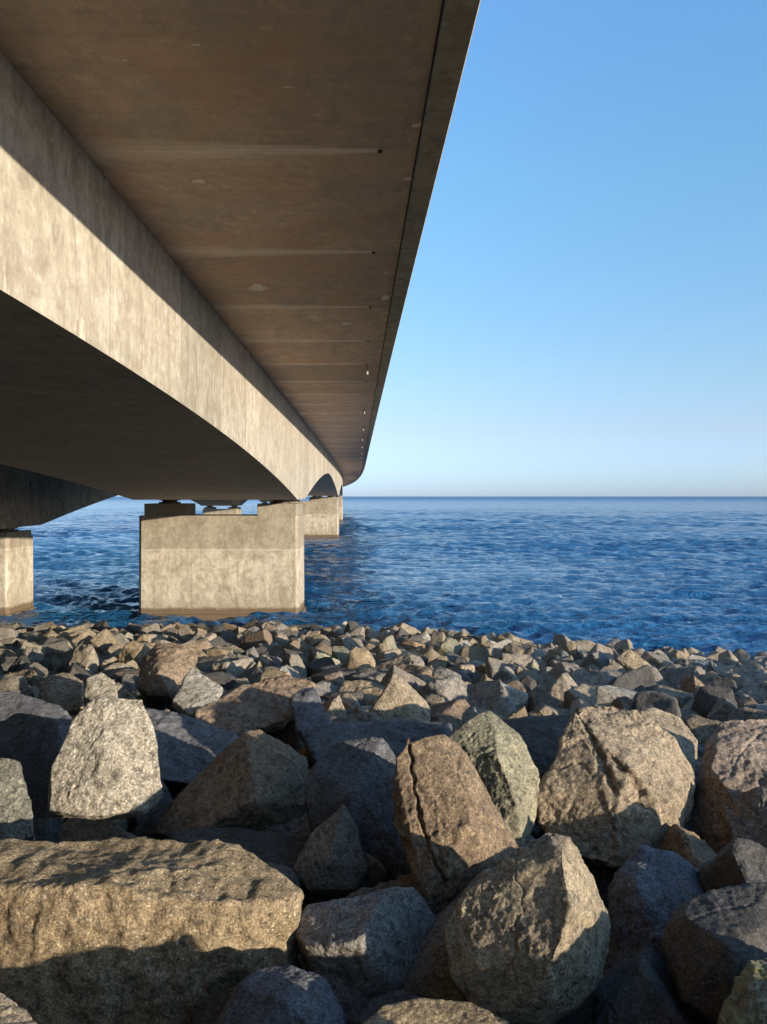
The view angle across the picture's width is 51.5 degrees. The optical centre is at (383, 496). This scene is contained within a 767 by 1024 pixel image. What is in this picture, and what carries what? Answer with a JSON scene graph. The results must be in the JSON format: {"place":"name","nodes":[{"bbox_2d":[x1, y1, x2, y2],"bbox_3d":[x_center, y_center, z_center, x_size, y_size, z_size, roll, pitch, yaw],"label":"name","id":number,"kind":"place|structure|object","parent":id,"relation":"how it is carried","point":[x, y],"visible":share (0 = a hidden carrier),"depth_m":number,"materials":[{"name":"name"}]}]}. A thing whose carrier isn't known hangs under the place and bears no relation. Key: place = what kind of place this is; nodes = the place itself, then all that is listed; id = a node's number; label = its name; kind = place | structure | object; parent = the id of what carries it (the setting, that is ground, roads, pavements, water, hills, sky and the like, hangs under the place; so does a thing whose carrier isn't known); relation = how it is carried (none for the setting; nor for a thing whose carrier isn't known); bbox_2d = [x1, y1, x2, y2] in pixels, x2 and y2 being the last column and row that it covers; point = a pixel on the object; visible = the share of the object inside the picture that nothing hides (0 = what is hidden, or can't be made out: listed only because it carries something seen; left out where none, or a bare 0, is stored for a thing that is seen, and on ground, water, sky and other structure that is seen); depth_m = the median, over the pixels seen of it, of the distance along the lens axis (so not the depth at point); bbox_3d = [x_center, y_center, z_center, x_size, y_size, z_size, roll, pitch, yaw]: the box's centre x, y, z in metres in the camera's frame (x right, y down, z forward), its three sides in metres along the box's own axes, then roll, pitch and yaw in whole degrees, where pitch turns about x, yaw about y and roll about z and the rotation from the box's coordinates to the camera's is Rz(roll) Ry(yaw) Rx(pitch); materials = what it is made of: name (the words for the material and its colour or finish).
{"place":"outdoors","nodes":[
{"label":"outdoors","id":0,"kind":"place"},
{"bbox_2d":[127,823,609,1023],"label":"ground","id":1,"kind":"structure","parent":0,"point":[582,1014],"depth_m":4.87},
{"bbox_2d":[0,527,34,615],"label":"bridge pier","id":2,"kind":"structure","parent":1,"relation":"on","point":[16,571],"depth_m":59.10,"materials":[{"name":"concrete"}]},
{"bbox_2d":[0,464,272,528],"bbox_3d":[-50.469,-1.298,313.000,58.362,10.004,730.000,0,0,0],"label":"rail bridge","id":3,"kind":"structure","parent":2,"relation":"on","point":[28,498],"depth_m":63.55,"materials":[{"name":"concrete"}]},
{"bbox_2d":[5,655,30,673],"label":"stone","id":4,"kind":"object","parent":1,"relation":"on","point":[20,663],"visible":0.2,"depth_m":24.96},
{"bbox_2d":[5,669,43,685],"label":"stone","id":5,"kind":"object","parent":1,"relation":"on","point":[31,676],"visible":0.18,"depth_m":22.75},
{"bbox_2d":[0,656,48,674],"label":"stone","id":6,"kind":"object","parent":1,"relation":"on","point":[6,664],"visible":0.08,"depth_m":27.08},
{"bbox_2d":[39,639,69,655],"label":"stone","id":7,"kind":"object","parent":1,"relation":"on","point":[61,644],"visible":0.18,"depth_m":33.41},
{"bbox_2d":[51,645,82,663],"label":"stone","id":8,"kind":"object","parent":1,"relation":"on","point":[63,657],"visible":0.06,"depth_m":29.37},
{"bbox_2d":[68,663,90,675],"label":"stone","id":9,"kind":"object","parent":1,"relation":"on","point":[75,669],"visible":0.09,"depth_m":22.01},
{"bbox_2d":[67,644,98,673],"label":"stone","id":10,"kind":"object","parent":1,"relation":"on","point":[86,656],"visible":0.45,"depth_m":25.89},
{"bbox_2d":[89,629,120,654],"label":"stone","id":11,"kind":"object","parent":1,"relation":"on","point":[103,640],"visible":0.27,"depth_m":35.39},
{"bbox_2d":[98,657,116,672],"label":"stone","id":12,"kind":"object","parent":1,"relation":"on","point":[105,663],"visible":0.11,"depth_m":26.47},
{"bbox_2d":[102,662,133,673],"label":"stone","id":13,"kind":"object","parent":1,"relation":"on","point":[115,666],"visible":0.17,"depth_m":24.84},
{"bbox_2d":[113,669,139,681],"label":"stone","id":14,"kind":"object","parent":1,"relation":"on","point":[117,674],"visible":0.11,"depth_m":22.70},
{"bbox_2d":[120,673,138,690],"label":"stone","id":15,"kind":"object","parent":1,"relation":"on","point":[128,681],"visible":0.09,"depth_m":21.56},
{"bbox_2d":[115,682,145,707],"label":"stone","id":16,"kind":"object","parent":1,"relation":"on","point":[123,692],"visible":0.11,"depth_m":11.07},
{"bbox_2d":[117,640,153,666],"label":"stone","id":17,"kind":"object","parent":1,"relation":"on","point":[136,651],"visible":0.25,"depth_m":26.57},
{"bbox_2d":[0,836,303,1023],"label":"boulder","id":18,"kind":"object","parent":1,"relation":"on","point":[135,930],"visible":0.92,"depth_m":4.22,"materials":[{"name":"stone"}]},
{"bbox_2d":[152,700,179,713],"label":"stone","id":19,"kind":"object","parent":1,"relation":"on","point":[159,705],"visible":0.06,"depth_m":11.48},
{"bbox_2d":[137,643,197,701],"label":"boulder","id":20,"kind":"object","parent":19,"relation":"on","point":[165,669],"visible":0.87,"depth_m":11.52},
{"bbox_2d":[185,644,207,661],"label":"stone","id":21,"kind":"object","parent":1,"relation":"on","point":[198,651],"visible":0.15,"depth_m":29.43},
{"bbox_2d":[137,500,305,619],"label":"bridge pier","id":22,"kind":"structure","parent":1,"relation":"on","point":[208,566],"depth_m":57.79,"materials":[{"name":"concrete"}]},
{"bbox_2d":[0,0,480,499],"bbox_3d":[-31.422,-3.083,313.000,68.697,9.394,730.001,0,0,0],"label":"road bridge","id":23,"kind":"structure","parent":22,"relation":"on","point":[213,214],"depth_m":13.76,"materials":[{"name":"concrete"}]},
{"bbox_2d":[204,671,238,685],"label":"stone","id":24,"kind":"object","parent":1,"relation":"on","point":[221,678],"visible":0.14,"depth_m":22.09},
{"bbox_2d":[212,657,253,677],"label":"stone","id":25,"kind":"object","parent":1,"relation":"on","point":[236,668],"visible":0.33,"depth_m":25.73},
{"bbox_2d":[236,667,262,683],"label":"stone","id":26,"kind":"object","parent":1,"relation":"on","point":[252,675],"visible":0.13,"depth_m":24.37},
{"bbox_2d":[245,647,258,659],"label":"stone","id":27,"kind":"object","parent":1,"relation":"on","point":[251,652],"visible":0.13,"depth_m":31.23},
{"bbox_2d":[241,646,274,658],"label":"stone","id":28,"kind":"object","parent":1,"relation":"on","point":[262,650],"visible":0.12,"depth_m":32.09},
{"bbox_2d":[254,655,272,665],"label":"stone","id":29,"kind":"object","parent":1,"relation":"on","point":[264,659],"visible":0.17,"depth_m":29.02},
{"bbox_2d":[258,669,288,681],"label":"stone","id":30,"kind":"object","parent":1,"relation":"on","point":[269,673],"visible":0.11,"depth_m":19.74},
{"bbox_2d":[268,657,282,667],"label":"stone","id":31,"kind":"object","parent":1,"relation":"on","point":[276,662],"visible":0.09,"depth_m":26.95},
{"bbox_2d":[216,965,345,1023],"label":"boulder","id":32,"kind":"object","parent":1,"relation":"on","point":[288,994],"visible":1,"depth_m":3.72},
{"bbox_2d":[278,664,302,677],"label":"stone","id":33,"kind":"object","parent":1,"relation":"on","point":[294,673],"visible":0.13,"depth_m":24.36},
{"bbox_2d":[282,640,313,653],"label":"stone","id":34,"kind":"object","parent":1,"relation":"on","point":[299,646],"visible":0.15,"depth_m":35.13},
{"bbox_2d":[315,680,338,696],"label":"stone","id":35,"kind":"object","parent":1,"relation":"on","point":[323,687],"visible":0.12,"depth_m":19.77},
{"bbox_2d":[312,652,342,666],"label":"stone","id":36,"kind":"object","parent":1,"relation":"on","point":[318,655],"visible":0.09,"depth_m":28.87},
{"bbox_2d":[310,665,355,680],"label":"stone","id":37,"kind":"object","parent":1,"relation":"on","point":[347,673],"visible":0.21,"depth_m":24.34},
{"bbox_2d":[322,695,347,716],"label":"stone","id":38,"kind":"object","parent":1,"relation":"on","point":[333,705],"visible":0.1,"depth_m":11.02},
{"bbox_2d":[320,691,366,705],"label":"stone","id":39,"kind":"object","parent":1,"relation":"on","point":[359,696],"visible":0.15,"depth_m":19.17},
{"bbox_2d":[331,636,365,651],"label":"stone","id":40,"kind":"object","parent":1,"relation":"on","point":[349,644],"visible":0.2,"depth_m":35.38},
{"bbox_2d":[340,693,359,707],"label":"stone","id":41,"kind":"object","parent":1,"relation":"on","point":[350,699],"visible":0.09,"depth_m":18.46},
{"bbox_2d":[304,737,410,882],"bbox_3d":[-0.185,2.518,6.382,0.895,1.108,1.145,0,0,0],"label":"boulder","id":42,"kind":"object","parent":1,"relation":"on","point":[355,777],"visible":0.56,"depth_m":6.12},
{"bbox_2d":[345,646,376,672],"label":"stone","id":43,"kind":"object","parent":1,"relation":"on","point":[358,659],"visible":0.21,"depth_m":25.74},
{"bbox_2d":[338,680,384,705],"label":"stone","id":44,"kind":"object","parent":1,"relation":"on","point":[371,691],"visible":0.21,"depth_m":19.75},
{"bbox_2d":[348,666,388,682],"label":"stone","id":45,"kind":"object","parent":1,"relation":"on","point":[372,674],"visible":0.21,"depth_m":23.57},
{"bbox_2d":[369,642,388,654],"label":"stone","id":46,"kind":"object","parent":1,"relation":"on","point":[379,648],"visible":0.07,"depth_m":33.13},
{"bbox_2d":[0,619,766,1023],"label":"rubble stones","id":47,"kind":"object","parent":1,"relation":"on","point":[638,983],"visible":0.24,"depth_m":11.10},
{"bbox_2d":[0,758,34,840],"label":"boulder","id":48,"kind":"object","parent":47,"relation":"on","point":[16,817],"visible":0.87,"depth_m":5.58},
{"bbox_2d":[0,993,36,1023],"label":"boulder","id":49,"kind":"object","parent":47,"relation":"on","point":[12,1012],"visible":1,"depth_m":3.42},
{"bbox_2d":[0,713,61,819],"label":"boulder","id":50,"kind":"object","parent":47,"relation":"on","point":[31,743],"visible":0.57,"depth_m":7.32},
{"bbox_2d":[0,691,72,748],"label":"boulder","id":51,"kind":"object","parent":47,"relation":"on","point":[13,702],"visible":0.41,"depth_m":8.76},
{"bbox_2d":[37,673,83,714],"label":"boulder","id":52,"kind":"object","parent":47,"relation":"on","point":[64,691],"visible":0.78,"depth_m":10.32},
{"bbox_2d":[83,672,117,702],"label":"boulder","id":53,"kind":"object","parent":47,"relation":"on","point":[100,684],"visible":0.69,"depth_m":9.67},
{"bbox_2d":[48,697,161,821],"bbox_3d":[-2.186,2.075,6.437,0.939,0.920,0.901,0,0,0],"label":"boulder","id":54,"kind":"object","parent":47,"relation":"on","point":[105,767],"visible":1,"depth_m":6.14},
{"bbox_2d":[145,708,237,787],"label":"boulder","id":55,"kind":"object","parent":47,"relation":"on","point":[190,749],"visible":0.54,"depth_m":8.42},
{"bbox_2d":[172,668,223,717],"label":"boulder","id":56,"kind":"object","parent":47,"relation":"on","point":[197,689],"visible":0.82,"depth_m":10.19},
{"bbox_2d":[153,729,308,837],"bbox_3d":[-1.265,2.542,7.005,1.148,0.836,1.406,0,0,34],"label":"boulder","id":57,"kind":"object","parent":47,"relation":"on","point":[254,780],"visible":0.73,"depth_m":6.68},
{"bbox_2d":[164,827,307,892],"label":"boulder","id":58,"kind":"object","parent":47,"relation":"on","point":[273,847],"visible":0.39,"depth_m":6.08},
{"bbox_2d":[193,675,315,736],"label":"boulder","id":59,"kind":"object","parent":47,"relation":"on","point":[262,705],"visible":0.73,"depth_m":9.97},
{"bbox_2d":[294,805,366,895],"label":"boulder","id":60,"kind":"object","parent":47,"relation":"on","point":[330,861],"visible":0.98,"depth_m":5.56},
{"bbox_2d":[294,886,435,997],"bbox_3d":[-0.122,2.634,4.707,0.780,0.754,1.009,0,0,44],"label":"boulder","id":61,"kind":"object","parent":47,"relation":"on","point":[367,945],"visible":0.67,"depth_m":4.36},
{"bbox_2d":[304,718,453,764],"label":"boulder","id":62,"kind":"object","parent":47,"relation":"on","point":[394,734],"visible":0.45,"depth_m":8.77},
{"bbox_2d":[290,687,331,742],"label":"boulder","id":63,"kind":"object","parent":62,"relation":"on","point":[309,715],"visible":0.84,"depth_m":9.31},
{"bbox_2d":[392,734,517,915],"bbox_3d":[0.483,2.339,5.513,0.924,1.359,0.903,0,0,-25],"label":"boulder","id":64,"kind":"object","parent":47,"relation":"on","point":[455,835],"visible":0.82,"depth_m":5.21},
{"bbox_2d":[448,710,539,846],"bbox_3d":[0.910,2.365,6.671,0.843,1.094,1.036,0,0,0],"label":"boulder","id":65,"kind":"object","parent":47,"relation":"on","point":[492,745],"visible":0.61,"depth_m":6.40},
{"bbox_2d":[502,714,570,771],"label":"boulder","id":66,"kind":"object","parent":47,"relation":"on","point":[540,735],"visible":0.23,"depth_m":8.68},
{"bbox_2d":[535,705,695,870],"bbox_3d":[2.068,2.468,6.913,1.067,1.209,1.725,0,0,36],"label":"boulder","id":67,"kind":"object","parent":47,"relation":"on","point":[616,788],"visible":0.88,"depth_m":6.48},
{"bbox_2d":[607,845,704,958],"bbox_3d":[1.743,2.646,5.031,0.572,0.785,1.118,0,0,36],"label":"boulder","id":68,"kind":"object","parent":47,"relation":"on","point":[650,889],"visible":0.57,"depth_m":4.80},
{"bbox_2d":[357,990,420,1023],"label":"boulder","id":69,"kind":"object","parent":1,"relation":"on","point":[375,1005],"visible":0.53,"depth_m":3.94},
{"bbox_2d":[370,673,430,720],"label":"stone","id":70,"kind":"object","parent":1,"relation":"on","point":[399,697],"visible":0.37,"depth_m":11.09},
{"bbox_2d":[376,653,424,667],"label":"stone","id":71,"kind":"object","parent":1,"relation":"on","point":[409,659],"visible":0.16,"depth_m":25.70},
{"bbox_2d":[381,665,425,686],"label":"stone","id":72,"kind":"object","parent":1,"relation":"on","point":[409,679],"visible":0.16,"depth_m":21.85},
{"bbox_2d":[378,663,433,681],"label":"stone","id":73,"kind":"object","parent":1,"relation":"on","point":[424,674],"visible":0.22,"depth_m":24.24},
{"bbox_2d":[422,694,446,705],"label":"stone","id":74,"kind":"object","parent":1,"relation":"on","point":[431,699],"visible":0.19,"depth_m":18.09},
{"bbox_2d":[363,997,508,1023],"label":"boulder","id":75,"kind":"object","parent":1,"relation":"on","point":[421,1010],"visible":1,"depth_m":3.52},
{"bbox_2d":[414,675,469,700],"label":"stone","id":76,"kind":"object","parent":1,"relation":"on","point":[449,688],"visible":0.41,"depth_m":18.98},
{"bbox_2d":[432,667,461,679],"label":"stone","id":77,"kind":"object","parent":1,"relation":"on","point":[439,672],"visible":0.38,"depth_m":24.00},
{"bbox_2d":[467,679,516,712],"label":"stone","id":78,"kind":"object","parent":1,"relation":"on","point":[494,694],"visible":0.38,"depth_m":18.69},
{"bbox_2d":[485,707,511,718],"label":"stone","id":79,"kind":"object","parent":1,"relation":"on","point":[504,712],"visible":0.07,"depth_m":18.03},
{"bbox_2d":[503,683,528,712],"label":"stone","id":80,"kind":"object","parent":1,"relation":"on","point":[520,698],"visible":0.31,"depth_m":19.47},
{"bbox_2d":[499,653,534,666],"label":"stone","id":81,"kind":"object","parent":1,"relation":"on","point":[520,659],"visible":0.38,"depth_m":29.82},
{"bbox_2d":[507,663,542,678],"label":"stone","id":82,"kind":"object","parent":1,"relation":"on","point":[531,672],"visible":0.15,"depth_m":26.75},
{"bbox_2d":[515,666,536,680],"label":"stone","id":83,"kind":"object","parent":1,"relation":"on","point":[521,673],"visible":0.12,"depth_m":24.88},
{"bbox_2d":[443,832,610,1023],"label":"boulder","id":84,"kind":"object","parent":1,"relation":"on","point":[526,932],"visible":0.98,"depth_m":3.87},
{"bbox_2d":[525,659,539,672],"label":"stone","id":85,"kind":"object","parent":1,"relation":"on","point":[532,665],"visible":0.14,"depth_m":27.95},
{"bbox_2d":[528,686,561,712],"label":"stone","id":86,"kind":"object","parent":1,"relation":"on","point":[537,695],"visible":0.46,"depth_m":19.25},
{"bbox_2d":[535,675,555,690],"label":"stone","id":87,"kind":"object","parent":1,"relation":"on","point":[547,682],"visible":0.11,"depth_m":22.75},
{"bbox_2d":[541,662,574,679],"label":"stone","id":88,"kind":"object","parent":1,"relation":"on","point":[557,670],"visible":0.26,"depth_m":25.36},
{"bbox_2d":[548,672,577,702],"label":"stone","id":89,"kind":"object","parent":1,"relation":"on","point":[563,683],"visible":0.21,"depth_m":20.52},
{"bbox_2d":[562,683,595,709],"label":"stone","id":90,"kind":"object","parent":1,"relation":"on","point":[586,692],"visible":0.27,"depth_m":19.21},
{"bbox_2d":[575,671,612,685],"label":"stone","id":91,"kind":"object","parent":1,"relation":"on","point":[602,678],"visible":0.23,"depth_m":21.78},
{"bbox_2d":[604,660,625,671],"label":"stone","id":92,"kind":"object","parent":1,"relation":"on","point":[613,665],"visible":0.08,"depth_m":27.16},
{"bbox_2d":[595,685,636,706],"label":"stone","id":93,"kind":"object","parent":1,"relation":"on","point":[606,695],"visible":0.23,"depth_m":18.07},
{"bbox_2d":[609,696,634,709],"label":"stone","id":94,"kind":"object","parent":1,"relation":"on","point":[623,702],"visible":0.09,"depth_m":11.87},
{"bbox_2d":[607,665,656,691],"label":"stone","id":95,"kind":"object","parent":1,"relation":"on","point":[641,678],"visible":0.29,"depth_m":21.38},
{"bbox_2d":[615,649,651,670],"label":"stone","id":96,"kind":"object","parent":1,"relation":"on","point":[628,659],"visible":0.2,"depth_m":28.09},
{"bbox_2d":[633,690,681,717],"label":"stone","id":97,"kind":"object","parent":1,"relation":"on","point":[644,700],"visible":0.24,"depth_m":11.57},
{"bbox_2d":[639,707,697,769],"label":"boulder","id":98,"kind":"object","parent":1,"relation":"on","point":[676,727],"visible":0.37,"depth_m":8.79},
{"bbox_2d":[650,684,692,709],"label":"stone","id":99,"kind":"object","parent":1,"relation":"on","point":[682,698],"visible":0.18,"depth_m":20.66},
{"bbox_2d":[659,666,706,686],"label":"stone","id":100,"kind":"object","parent":1,"relation":"on","point":[672,676],"visible":0.27,"depth_m":23.77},
{"bbox_2d":[680,675,704,692],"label":"stone","id":101,"kind":"object","parent":1,"relation":"on","point":[689,683],"visible":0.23,"depth_m":21.13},
{"bbox_2d":[690,660,717,668],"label":"stone","id":102,"kind":"object","parent":1,"relation":"on","point":[703,664],"visible":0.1,"depth_m":30.55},
{"bbox_2d":[661,882,766,1023],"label":"boulder","id":103,"kind":"object","parent":1,"relation":"on","point":[714,941],"visible":0.95,"depth_m":3.98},
{"bbox_2d":[689,685,738,717],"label":"stone","id":104,"kind":"object","parent":1,"relation":"on","point":[706,698],"visible":0.21,"depth_m":15.92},
{"bbox_2d":[699,677,738,692],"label":"stone","id":105,"kind":"object","parent":1,"relation":"on","point":[725,682],"visible":0.06,"depth_m":21.86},
{"bbox_2d":[689,718,766,853],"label":"boulder","id":106,"kind":"object","parent":1,"relation":"on","point":[733,765],"visible":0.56,"depth_m":6.95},
{"bbox_2d":[717,957,766,1023],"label":"boulder","id":107,"kind":"object","parent":1,"relation":"on","point":[745,1002],"visible":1,"depth_m":3.31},
{"bbox_2d":[719,662,766,675],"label":"stone","id":108,"kind":"object","parent":1,"relation":"on","point":[746,669],"visible":0.24,"depth_m":27.80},
{"bbox_2d":[737,673,766,691],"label":"stone","id":109,"kind":"object","parent":1,"relation":"on","point":[753,680],"visible":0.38,"depth_m":21.84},
{"bbox_2d":[737,687,766,699],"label":"stone","id":110,"kind":"object","parent":1,"relation":"on","point":[758,691],"visible":0.27,"depth_m":21.05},
{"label":"stone","id":111,"kind":"object","parent":1,"relation":"on","visible":0},
{"bbox_2d":[0,675,34,697],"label":"boulder","id":112,"kind":"object","parent":111,"relation":"on","point":[19,684],"visible":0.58,"depth_m":10.70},
{"bbox_2d":[0,496,766,657],"bbox_3d":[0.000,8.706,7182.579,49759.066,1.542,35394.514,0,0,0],"label":"sea","id":113,"kind":"structure","parent":0,"point":[646,573],"depth_m":94.45,"materials":[{"name":"liquid"}]},
{"bbox_2d":[203,506,240,513],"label":"bridge pier","id":114,"kind":"structure","parent":113,"relation":"in","point":[229,510],"depth_m":167.80,"materials":[{"name":"concrete"}]},
{"bbox_2d":[288,496,339,537],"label":"bridge pier","id":115,"kind":"structure","parent":113,"relation":"in","point":[321,519],"depth_m":167.79,"materials":[{"name":"concrete"}]},
{"bbox_2d":[309,496,342,520],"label":"bridge pier","id":116,"kind":"structure","parent":113,"relation":"in","point":[316,498],"depth_m":277.80,"materials":[{"name":"concrete"}]},
{"bbox_2d":[118,0,766,495],"label":"sky","id":117,"kind":"structure","parent":0,"point":[584,313],"materials":[{"name":"blue"}]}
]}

